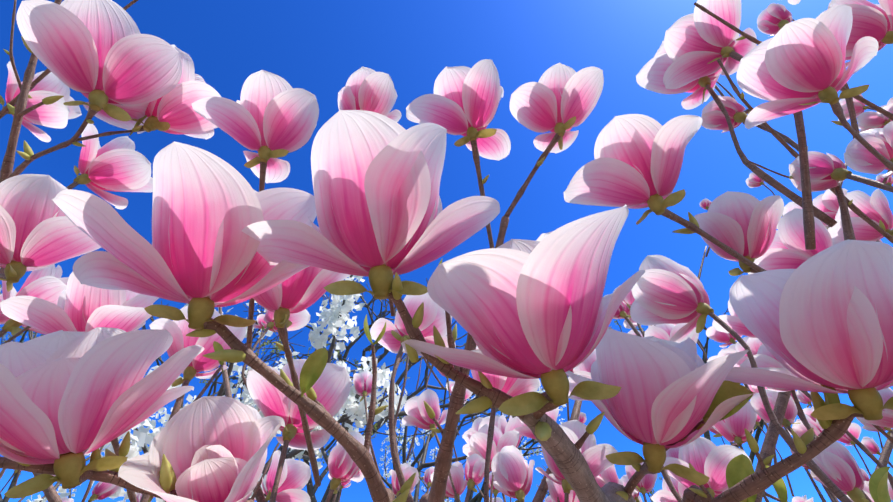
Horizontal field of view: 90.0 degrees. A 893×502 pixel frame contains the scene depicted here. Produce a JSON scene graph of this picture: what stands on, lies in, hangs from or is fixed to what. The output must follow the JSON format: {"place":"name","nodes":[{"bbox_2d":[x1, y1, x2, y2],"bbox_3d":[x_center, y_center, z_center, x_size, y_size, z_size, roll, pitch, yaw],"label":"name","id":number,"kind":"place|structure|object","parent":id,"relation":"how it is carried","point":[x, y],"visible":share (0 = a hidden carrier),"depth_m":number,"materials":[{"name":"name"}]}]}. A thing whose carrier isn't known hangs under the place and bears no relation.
{"place":"outdoors","nodes":[
{"label":"outdoors","id":0,"kind":"place"},
{"bbox_2d":[26,275,406,501],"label":"blossom tree","id":1,"kind":"object","parent":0,"point":[141,436],"depth_m":2.95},
{"bbox_2d":[0,0,892,501],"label":"tree branches","id":2,"kind":"object","parent":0,"point":[562,448],"visible":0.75,"depth_m":0.30,"materials":[{"name":"wood"}]},
{"bbox_2d":[0,0,892,501],"label":"sky","id":3,"kind":"structure","parent":0,"point":[315,46],"materials":[{"name":"blue"}]},
{"label":"ground","id":4,"kind":"structure","parent":0,"visible":0},
{"bbox_2d":[0,284,147,501],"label":"bare tree","id":5,"kind":"object","parent":4,"relation":"on","point":[57,484],"depth_m":11.36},
{"bbox_2d":[142,275,515,501],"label":"bare tree wood","id":6,"kind":"object","parent":4,"relation":"on","point":[380,358],"visible":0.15,"depth_m":5.76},
{"bbox_2d":[199,321,541,501],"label":"bare tree","id":7,"kind":"object","parent":4,"relation":"on","point":[311,490],"depth_m":5.69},
{"bbox_2d":[0,19,892,501],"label":"tree branches","id":8,"kind":"object","parent":4,"relation":"on","point":[774,427],"visible":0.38,"depth_m":0.61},
{"bbox_2d":[0,264,68,335],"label":"flower","id":9,"kind":"object","parent":8,"relation":"on","point":[49,283],"visible":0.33,"depth_m":0.59,"materials":[{"name":"pink plant"}]},
{"bbox_2d":[0,61,81,141],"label":"flower","id":10,"kind":"object","parent":8,"relation":"on","point":[58,114],"visible":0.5,"depth_m":0.73,"materials":[{"name":"pink plant"}]},
{"bbox_2d":[0,174,100,291],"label":"flower","id":11,"kind":"object","parent":8,"relation":"attached to","point":[39,229],"visible":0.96,"depth_m":0.36,"materials":[{"name":"pink plant"}]},
{"bbox_2d":[0,272,158,333],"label":"flower","id":12,"kind":"object","parent":8,"relation":"attached to","point":[79,307],"visible":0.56,"depth_m":0.43,"materials":[{"name":"pink plant"}]},
{"bbox_2d":[16,0,181,133],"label":"flower","id":13,"kind":"object","parent":8,"relation":"attached to","point":[108,57],"visible":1,"depth_m":0.32,"materials":[{"name":"pink plant"}]},
{"bbox_2d":[0,327,204,498],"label":"flower","id":14,"kind":"object","parent":8,"relation":"attached to","point":[73,398],"visible":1,"depth_m":0.25,"materials":[{"name":"pink plant"}]},
{"bbox_2d":[88,481,120,501],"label":"flower","id":15,"kind":"object","parent":8,"relation":"on","point":[102,490],"visible":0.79,"depth_m":1.22,"materials":[{"name":"pink plant"}]},
{"bbox_2d":[73,123,152,208],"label":"flower","id":16,"kind":"object","parent":8,"relation":"on","point":[119,164],"visible":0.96,"depth_m":0.67,"materials":[{"name":"pink plant"}]},
{"bbox_2d":[119,431,129,455],"bbox_3d":[-0.202,0.121,0.281,0.006,0.016,0.006,5,-6,41],"label":"bud","id":17,"kind":"object","parent":8,"relation":"on","point":[124,448],"visible":1,"depth_m":0.28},
{"bbox_2d":[159,454,171,493],"bbox_3d":[-0.179,0.142,0.285,0.007,0.026,0.008,-1,-6,31],"label":"bud","id":18,"kind":"object","parent":8,"relation":"attached to","point":[165,479],"visible":0.96,"depth_m":0.28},
{"bbox_2d":[131,45,220,138],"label":"flower","id":19,"kind":"object","parent":8,"relation":"attached to","point":[172,112],"visible":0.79,"depth_m":0.37,"materials":[{"name":"pink plant"}]},
{"bbox_2d":[52,141,315,329],"bbox_3d":[-0.154,-0.001,0.281,0.158,0.100,0.108,14,-24,-25],"label":"flower","id":20,"kind":"object","parent":8,"relation":"attached to","point":[201,257],"visible":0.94,"depth_m":0.26,"materials":[{"name":"pink plant"}]},
{"bbox_2d":[149,306,246,386],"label":"flower","id":21,"kind":"object","parent":8,"relation":"on","point":[179,330],"visible":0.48,"depth_m":0.55,"materials":[{"name":"pink plant"}]},
{"bbox_2d":[186,329,215,336],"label":"leaf","id":22,"kind":"object","parent":8,"relation":"attached to","point":[203,333],"visible":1,"depth_m":0.27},
{"bbox_2d":[118,396,284,501],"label":"flower","id":23,"kind":"object","parent":8,"relation":"attached to","point":[212,448],"visible":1,"depth_m":0.30,"materials":[{"name":"pink plant"}]},
{"bbox_2d":[203,349,245,362],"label":"leaf","id":24,"kind":"object","parent":8,"relation":"attached to","point":[231,355],"visible":1,"depth_m":0.26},
{"bbox_2d":[191,70,318,182],"bbox_3d":[-0.151,-0.103,0.394,0.089,0.073,0.102,-10,-51,8],"label":"flower","id":25,"kind":"object","parent":8,"relation":"attached to","point":[270,118],"visible":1,"depth_m":0.37,"materials":[{"name":"pink plant"}]},
{"bbox_2d":[260,450,310,501],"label":"flower","id":26,"kind":"object","parent":8,"relation":"on","point":[295,477],"visible":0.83,"depth_m":1.11,"materials":[{"name":"pink plant"}]},
{"bbox_2d":[261,309,310,334],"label":"flower","id":27,"kind":"object","parent":8,"relation":"on","point":[299,320],"visible":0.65,"depth_m":1.17,"materials":[{"name":"pink plant"}]},
{"bbox_2d":[246,359,350,449],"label":"flower","id":28,"kind":"object","parent":8,"relation":"on","point":[331,386],"visible":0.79,"depth_m":0.57,"materials":[{"name":"pink plant"}]},
{"bbox_2d":[253,225,349,327],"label":"flower","id":29,"kind":"object","parent":8,"relation":"attached to","point":[301,290],"visible":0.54,"depth_m":0.41,"materials":[{"name":"pink plant"}]},
{"bbox_2d":[299,348,327,397],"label":"leaf","id":30,"kind":"object","parent":8,"relation":"attached to","point":[314,365],"visible":1,"depth_m":0.28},
{"bbox_2d":[328,444,359,493],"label":"flower","id":31,"kind":"object","parent":8,"relation":"on","point":[343,467],"visible":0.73,"depth_m":0.66,"materials":[{"name":"pink plant"}]},
{"bbox_2d":[337,431,372,482],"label":"flower","id":32,"kind":"object","parent":8,"relation":"on","point":[359,475],"visible":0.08,"depth_m":1.28,"materials":[{"name":"pink plant"}]},
{"bbox_2d":[353,370,372,401],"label":"flower","id":33,"kind":"object","parent":8,"relation":"on","point":[362,381],"visible":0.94,"depth_m":1.41,"materials":[{"name":"pink plant"}]},
{"bbox_2d":[338,67,401,121],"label":"flower","id":34,"kind":"object","parent":8,"relation":"attached to","point":[367,89],"visible":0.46,"depth_m":0.41,"materials":[{"name":"pink plant"}]},
{"bbox_2d":[241,110,499,299],"bbox_3d":[-0.044,-0.016,0.273,0.162,0.098,0.109,-1,-22,-7],"label":"flower","id":35,"kind":"object","parent":8,"relation":"attached to","point":[383,218],"visible":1,"depth_m":0.25,"materials":[{"name":"pink plant"}]},
{"bbox_2d":[392,272,402,299],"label":"leaf","id":36,"kind":"object","parent":8,"relation":"attached to","point":[397,284],"visible":1,"depth_m":0.25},
{"bbox_2d":[390,463,419,496],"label":"flower","id":37,"kind":"object","parent":8,"relation":"on","point":[408,470],"visible":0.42,"depth_m":1.23,"materials":[{"name":"pink plant"}]},
{"bbox_2d":[400,473,415,493],"bbox_3d":[-0.025,0.154,0.296,0.016,0.006,0.006,-50,-52,-5],"label":"bud","id":38,"kind":"object","parent":8,"relation":"attached to","point":[407,484],"visible":1,"depth_m":0.29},
{"bbox_2d":[404,337,418,362],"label":"leaf","id":39,"kind":"object","parent":8,"relation":"attached to","point":[412,354],"visible":0.98,"depth_m":0.25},
{"bbox_2d":[370,292,455,352],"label":"flower","id":40,"kind":"object","parent":8,"relation":"on","point":[392,338],"visible":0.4,"depth_m":0.68,"materials":[{"name":"pink plant"}]},
{"bbox_2d":[412,302,423,327],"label":"leaf","id":41,"kind":"object","parent":8,"relation":"attached to","point":[417,319],"visible":1,"depth_m":0.25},
{"bbox_2d":[402,389,447,436],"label":"flower","id":42,"kind":"object","parent":8,"relation":"on","point":[415,411],"visible":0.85,"depth_m":1.20,"materials":[{"name":"pink plant"}]},
{"bbox_2d":[423,467,434,487],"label":"flower","id":43,"kind":"object","parent":8,"relation":"on","point":[427,475],"visible":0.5,"depth_m":1.56,"materials":[{"name":"pink plant"}]},
{"bbox_2d":[433,326,445,346],"bbox_3d":[-0.005,0.051,0.257,0.006,0.006,0.016,-26,-96,20],"label":"bud","id":44,"kind":"object","parent":8,"relation":"attached to","point":[438,340],"visible":0.88,"depth_m":0.26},
{"bbox_2d":[430,461,466,501],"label":"flower","id":45,"kind":"object","parent":8,"relation":"on","point":[457,475],"visible":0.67,"depth_m":1.26,"materials":[{"name":"pink plant"}]},
{"bbox_2d":[406,59,510,160],"bbox_3d":[0.017,-0.117,0.414,0.085,0.066,0.100,-17,-52,14],"label":"flower","id":46,"kind":"object","parent":8,"relation":"attached to","point":[463,101],"visible":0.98,"depth_m":0.39,"materials":[{"name":"pink plant"}]},
{"bbox_2d":[463,417,482,443],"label":"flower","id":47,"kind":"object","parent":8,"relation":"on","point":[467,434],"visible":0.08,"depth_m":1.32,"materials":[{"name":"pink plant"}]},
{"bbox_2d":[456,396,491,413],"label":"leaf","id":48,"kind":"object","parent":8,"relation":"attached to","point":[480,404],"visible":1,"depth_m":0.24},
{"bbox_2d":[464,453,484,492],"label":"flower","id":49,"kind":"object","parent":8,"relation":"on","point":[474,468],"visible":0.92,"depth_m":0.90,"materials":[{"name":"pink plant"}]},
{"bbox_2d":[463,424,518,470],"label":"flower","id":50,"kind":"object","parent":8,"relation":"on","point":[478,443],"visible":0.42,"depth_m":1.03,"materials":[{"name":"pink plant"}]},
{"bbox_2d":[478,415,522,447],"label":"flower","id":51,"kind":"object","parent":8,"relation":"on","point":[502,424],"visible":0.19,"depth_m":1.16,"materials":[{"name":"pink plant"}]},
{"bbox_2d":[469,346,540,408],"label":"flower","id":52,"kind":"object","parent":8,"relation":"on","point":[512,387],"visible":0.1,"depth_m":0.55,"materials":[{"name":"pink plant"}]},
{"bbox_2d":[491,445,534,501],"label":"flower","id":53,"kind":"object","parent":8,"relation":"on","point":[512,470],"visible":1,"depth_m":0.81,"materials":[{"name":"pink plant"}]},
{"bbox_2d":[401,204,644,415],"bbox_3d":[0.041,0.034,0.250,0.152,0.108,0.111,-17,-18,10],"label":"flower","id":54,"kind":"object","parent":8,"relation":"attached to","point":[543,308],"visible":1,"depth_m":0.22,"materials":[{"name":"pink plant"}]},
{"bbox_2d":[513,408,559,440],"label":"flower","id":55,"kind":"object","parent":8,"relation":"on","point":[524,430],"visible":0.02,"depth_m":1.10,"materials":[{"name":"pink plant"}]},
{"bbox_2d":[535,422,551,440],"bbox_3d":[0.051,0.096,0.236,0.010,0.009,0.029,-9,-13,8],"label":"twig bud","id":56,"kind":"object","parent":8,"relation":"attached to","point":[543,430],"visible":1,"depth_m":0.23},
{"bbox_2d":[509,63,603,153],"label":"flower","id":57,"kind":"object","parent":8,"relation":"attached to","point":[560,99],"visible":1,"depth_m":0.39,"materials":[{"name":"pink plant"}]},
{"bbox_2d":[546,474,579,501],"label":"flower","id":58,"kind":"object","parent":8,"relation":"on","point":[555,490],"visible":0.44,"depth_m":0.99,"materials":[{"name":"pink plant"}]},
{"bbox_2d":[535,420,617,493],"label":"flower","id":59,"kind":"object","parent":8,"relation":"on","point":[594,455],"visible":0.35,"depth_m":0.70,"materials":[{"name":"pink plant"}]},
{"bbox_2d":[568,349,596,400],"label":"flower","id":60,"kind":"object","parent":8,"relation":"on","point":[583,368],"visible":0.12,"depth_m":0.81,"materials":[{"name":"pink plant"}]},
{"bbox_2d":[586,412,604,433],"bbox_3d":[0.088,0.102,0.263,0.014,0.009,0.006,-37,-59,27],"label":"bud","id":61,"kind":"object","parent":8,"relation":"attached to","point":[592,426],"visible":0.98,"depth_m":0.26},
{"bbox_2d":[595,464,618,487],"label":"flower","id":62,"kind":"object","parent":8,"relation":"attached to","point":[606,476],"visible":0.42,"depth_m":1.00,"materials":[{"name":"pink plant"}]},
{"bbox_2d":[604,295,630,317],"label":"flower","id":63,"kind":"object","parent":8,"relation":"attached to","point":[620,311],"visible":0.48,"depth_m":0.92,"materials":[{"name":"pink plant"}]},
{"bbox_2d":[613,285,636,324],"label":"flower","id":64,"kind":"object","parent":8,"relation":"on","point":[628,300],"visible":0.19,"depth_m":1.10,"materials":[{"name":"pink plant"}]},
{"bbox_2d":[564,114,701,224],"bbox_3d":[0.153,-0.057,0.365,0.109,0.080,0.106,-20,-30,17],"label":"flower","id":65,"kind":"object","parent":8,"relation":"attached to","point":[637,162],"visible":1,"depth_m":0.34,"materials":[{"name":"pink plant"}]},
{"bbox_2d":[625,462,657,494],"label":"flower","id":66,"kind":"object","parent":8,"relation":"on","point":[645,484],"visible":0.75,"depth_m":1.22,"materials":[{"name":"pink plant"}]},
{"bbox_2d":[565,326,755,484],"bbox_3d":[0.136,0.099,0.298,0.126,0.094,0.096,0,-17,25],"label":"flower","id":67,"kind":"object","parent":8,"relation":"attached to","point":[660,401],"visible":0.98,"depth_m":0.28,"materials":[{"name":"pink plant"}]},
{"bbox_2d":[650,475,686,501],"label":"flower","id":68,"kind":"object","parent":8,"relation":"on","point":[664,494],"visible":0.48,"depth_m":1.07,"materials":[{"name":"pink plant"}]},
{"bbox_2d":[644,323,698,342],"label":"flower","id":69,"kind":"object","parent":8,"relation":"on","point":[665,331],"visible":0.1,"depth_m":0.91,"materials":[{"name":"pink plant"}]},
{"bbox_2d":[630,255,713,342],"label":"flower","id":70,"kind":"object","parent":8,"relation":"on","point":[665,290],"visible":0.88,"depth_m":0.63,"materials":[{"name":"pink plant"}]},
{"bbox_2d":[636,33,738,109],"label":"flower","id":71,"kind":"object","parent":8,"relation":"on","point":[649,75],"visible":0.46,"depth_m":0.70,"materials":[{"name":"pink plant"}]},
{"bbox_2d":[663,437,751,497],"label":"flower","id":72,"kind":"object","parent":8,"relation":"on","point":[711,460],"visible":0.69,"depth_m":0.70,"materials":[{"name":"pink plant"}]},
{"bbox_2d":[663,0,756,88],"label":"flower","id":73,"kind":"object","parent":8,"relation":"on","point":[698,42],"visible":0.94,"depth_m":0.62,"materials":[{"name":"pink plant"}]},
{"bbox_2d":[707,344,740,383],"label":"flower","id":74,"kind":"object","parent":8,"relation":"on","point":[730,349],"visible":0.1,"depth_m":1.31,"materials":[{"name":"pink plant"}]},
{"bbox_2d":[706,326,742,347],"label":"flower","id":75,"kind":"object","parent":8,"relation":"on","point":[712,333],"visible":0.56,"depth_m":1.62,"materials":[{"name":"pink plant"}]},
{"bbox_2d":[697,380,752,429],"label":"leaf","id":76,"kind":"object","parent":8,"relation":"attached to","point":[728,390],"visible":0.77,"depth_m":0.30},
{"bbox_2d":[701,95,750,132],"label":"flower","id":77,"kind":"object","parent":8,"relation":"on","point":[713,117],"visible":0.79,"depth_m":0.66,"materials":[{"name":"pink plant"}]},
{"bbox_2d":[712,298,756,337],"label":"flower","id":78,"kind":"object","parent":8,"relation":"on","point":[732,320],"visible":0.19,"depth_m":0.92,"materials":[{"name":"pink plant"}]},
{"bbox_2d":[713,401,756,445],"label":"flower","id":79,"kind":"object","parent":8,"relation":"on","point":[732,427],"visible":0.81,"depth_m":1.08,"materials":[{"name":"pink plant"}]},
{"bbox_2d":[694,191,783,275],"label":"flower","id":80,"kind":"object","parent":8,"relation":"attached to","point":[744,224],"visible":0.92,"depth_m":0.38,"materials":[{"name":"pink plant"}]},
{"bbox_2d":[726,454,756,501],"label":"leaf","id":81,"kind":"object","parent":8,"relation":"attached to","point":[739,468],"visible":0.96,"depth_m":0.31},
{"bbox_2d":[733,337,761,366],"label":"flower","id":82,"kind":"object","parent":8,"relation":"on","point":[754,344],"visible":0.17,"depth_m":1.18,"materials":[{"name":"pink plant"}]},
{"bbox_2d":[744,428,758,452],"bbox_3d":[0.200,0.124,0.292,0.006,0.016,0.006,-13,-7,-43],"label":"bud","id":83,"kind":"object","parent":8,"relation":"attached to","point":[752,444],"visible":1,"depth_m":0.29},
{"bbox_2d":[746,172,766,187],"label":"flower","id":84,"kind":"object","parent":8,"relation":"on","point":[753,180],"visible":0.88,"depth_m":2.25,"materials":[{"name":"pink plant"}]},
{"bbox_2d":[740,344,792,391],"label":"flower","id":85,"kind":"object","parent":8,"relation":"on","point":[764,357],"visible":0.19,"depth_m":0.81,"materials":[{"name":"pink plant"}]},
{"bbox_2d":[757,3,792,36],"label":"flower","id":86,"kind":"object","parent":8,"relation":"on","point":[773,19],"visible":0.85,"depth_m":0.79,"materials":[{"name":"pink plant"}]},
{"bbox_2d":[750,389,799,427],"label":"flower","id":87,"kind":"object","parent":8,"relation":"on","point":[791,412],"visible":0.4,"depth_m":1.01,"materials":[{"name":"pink plant"}]},
{"bbox_2d":[765,465,787,501],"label":"leaf","id":88,"kind":"object","parent":8,"relation":"attached to","point":[779,486],"visible":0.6,"depth_m":0.31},
{"bbox_2d":[748,208,832,274],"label":"flower","id":89,"kind":"object","parent":8,"relation":"on","point":[786,250],"visible":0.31,"depth_m":0.67,"materials":[{"name":"pink plant"}]},
{"bbox_2d":[792,430,806,453],"bbox_3d":[0.219,0.119,0.277,0.006,0.006,0.016,-21,-95,-4],"label":"bud","id":90,"kind":"object","parent":8,"relation":"attached to","point":[800,445],"visible":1,"depth_m":0.28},
{"bbox_2d":[796,390,811,407],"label":"flower","id":91,"kind":"object","parent":8,"relation":"on","point":[803,398],"visible":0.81,"depth_m":2.16,"materials":[{"name":"pink plant"}]},
{"bbox_2d":[788,414,823,436],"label":"flower","id":92,"kind":"object","parent":8,"relation":"on","point":[800,430],"visible":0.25,"depth_m":1.21,"materials":[{"name":"pink plant"}]},
{"bbox_2d":[800,428,813,444],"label":"leaf","id":93,"kind":"object","parent":8,"relation":"attached to","point":[806,437],"visible":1,"depth_m":0.28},
{"bbox_2d":[736,5,878,128],"bbox_3d":[0.338,-0.175,0.421,0.120,0.087,0.102,-31,-57,24],"label":"flower","id":94,"kind":"object","parent":8,"relation":"attached to","point":[793,67],"visible":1,"depth_m":0.41,"materials":[{"name":"pink plant"}]},
{"bbox_2d":[724,240,892,419],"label":"flower","id":95,"kind":"object","parent":8,"relation":"attached to","point":[815,321],"visible":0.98,"depth_m":0.25,"materials":[{"name":"pink plant"}]},
{"bbox_2d":[789,151,852,191],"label":"flower","id":96,"kind":"object","parent":8,"relation":"on","point":[828,171],"visible":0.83,"depth_m":0.52,"materials":[{"name":"pink plant"}]},
{"bbox_2d":[811,392,832,428],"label":"leaf","id":97,"kind":"object","parent":8,"relation":"attached to","point":[818,401],"visible":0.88,"depth_m":0.28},
{"bbox_2d":[820,384,839,425],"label":"leaf","id":98,"kind":"object","parent":8,"relation":"attached to","point":[830,398],"visible":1,"depth_m":0.27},
{"bbox_2d":[813,188,847,226],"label":"flower","id":99,"kind":"object","parent":8,"relation":"on","point":[826,202],"visible":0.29,"depth_m":1.14,"materials":[{"name":"pink plant"}]},
{"bbox_2d":[810,442,869,501],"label":"flower","id":100,"kind":"object","parent":8,"relation":"on","point":[836,463],"visible":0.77,"depth_m":0.49,"materials":[{"name":"pink plant"}]},
{"bbox_2d":[837,423,860,448],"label":"flower","id":101,"kind":"object","parent":8,"relation":"on","point":[854,429],"visible":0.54,"depth_m":1.82,"materials":[{"name":"pink plant"}]},
{"bbox_2d":[838,94,868,120],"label":"flower","id":102,"kind":"object","parent":8,"relation":"on","point":[860,107],"visible":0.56,"depth_m":1.58,"materials":[{"name":"pink plant"}]},
{"bbox_2d":[816,0,892,67],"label":"flower","id":103,"kind":"object","parent":8,"relation":"on","point":[870,19],"visible":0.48,"depth_m":0.54,"materials":[{"name":"pink plant"}]},
{"bbox_2d":[828,189,892,241],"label":"flower","id":104,"kind":"object","parent":8,"relation":"on","point":[874,207],"visible":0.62,"depth_m":0.69,"materials":[{"name":"pink plant"}]},
{"bbox_2d":[844,121,892,177],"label":"flower","id":105,"kind":"object","parent":8,"relation":"on","point":[859,156],"visible":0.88,"depth_m":0.61,"materials":[{"name":"pink plant"}]},
{"bbox_2d":[861,437,880,454],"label":"flower","id":106,"kind":"object","parent":8,"relation":"on","point":[870,445],"visible":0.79,"depth_m":2.28,"materials":[{"name":"pink plant"}]},
{"bbox_2d":[857,111,890,132],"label":"flower","id":107,"kind":"object","parent":8,"relation":"on","point":[867,120],"visible":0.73,"depth_m":1.53,"materials":[{"name":"pink plant"}]},
{"bbox_2d":[856,417,891,434],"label":"flower","id":108,"kind":"object","parent":8,"relation":"on","point":[868,427],"visible":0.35,"depth_m":1.27,"materials":[{"name":"pink plant"}]},
{"bbox_2d":[857,388,892,427],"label":"flower","id":109,"kind":"object","parent":8,"relation":"on","point":[886,394],"visible":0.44,"depth_m":0.80,"materials":[{"name":"pink plant"}]},
{"bbox_2d":[869,466,890,501],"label":"leaf","id":110,"kind":"object","parent":8,"relation":"attached to","point":[878,487],"visible":1,"depth_m":0.29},
{"bbox_2d":[876,97,892,121],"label":"flower","id":111,"kind":"object","parent":8,"relation":"on","point":[888,107],"visible":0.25,"depth_m":1.51,"materials":[{"name":"pink plant"}]},
{"bbox_2d":[379,386,565,501],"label":"blossom tree","id":112,"kind":"object","parent":4,"relation":"on","point":[477,497],"depth_m":18.62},
{"bbox_2d":[537,309,768,501],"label":"bare tree","id":113,"kind":"object","parent":4,"relation":"on","point":[757,433],"depth_m":12.40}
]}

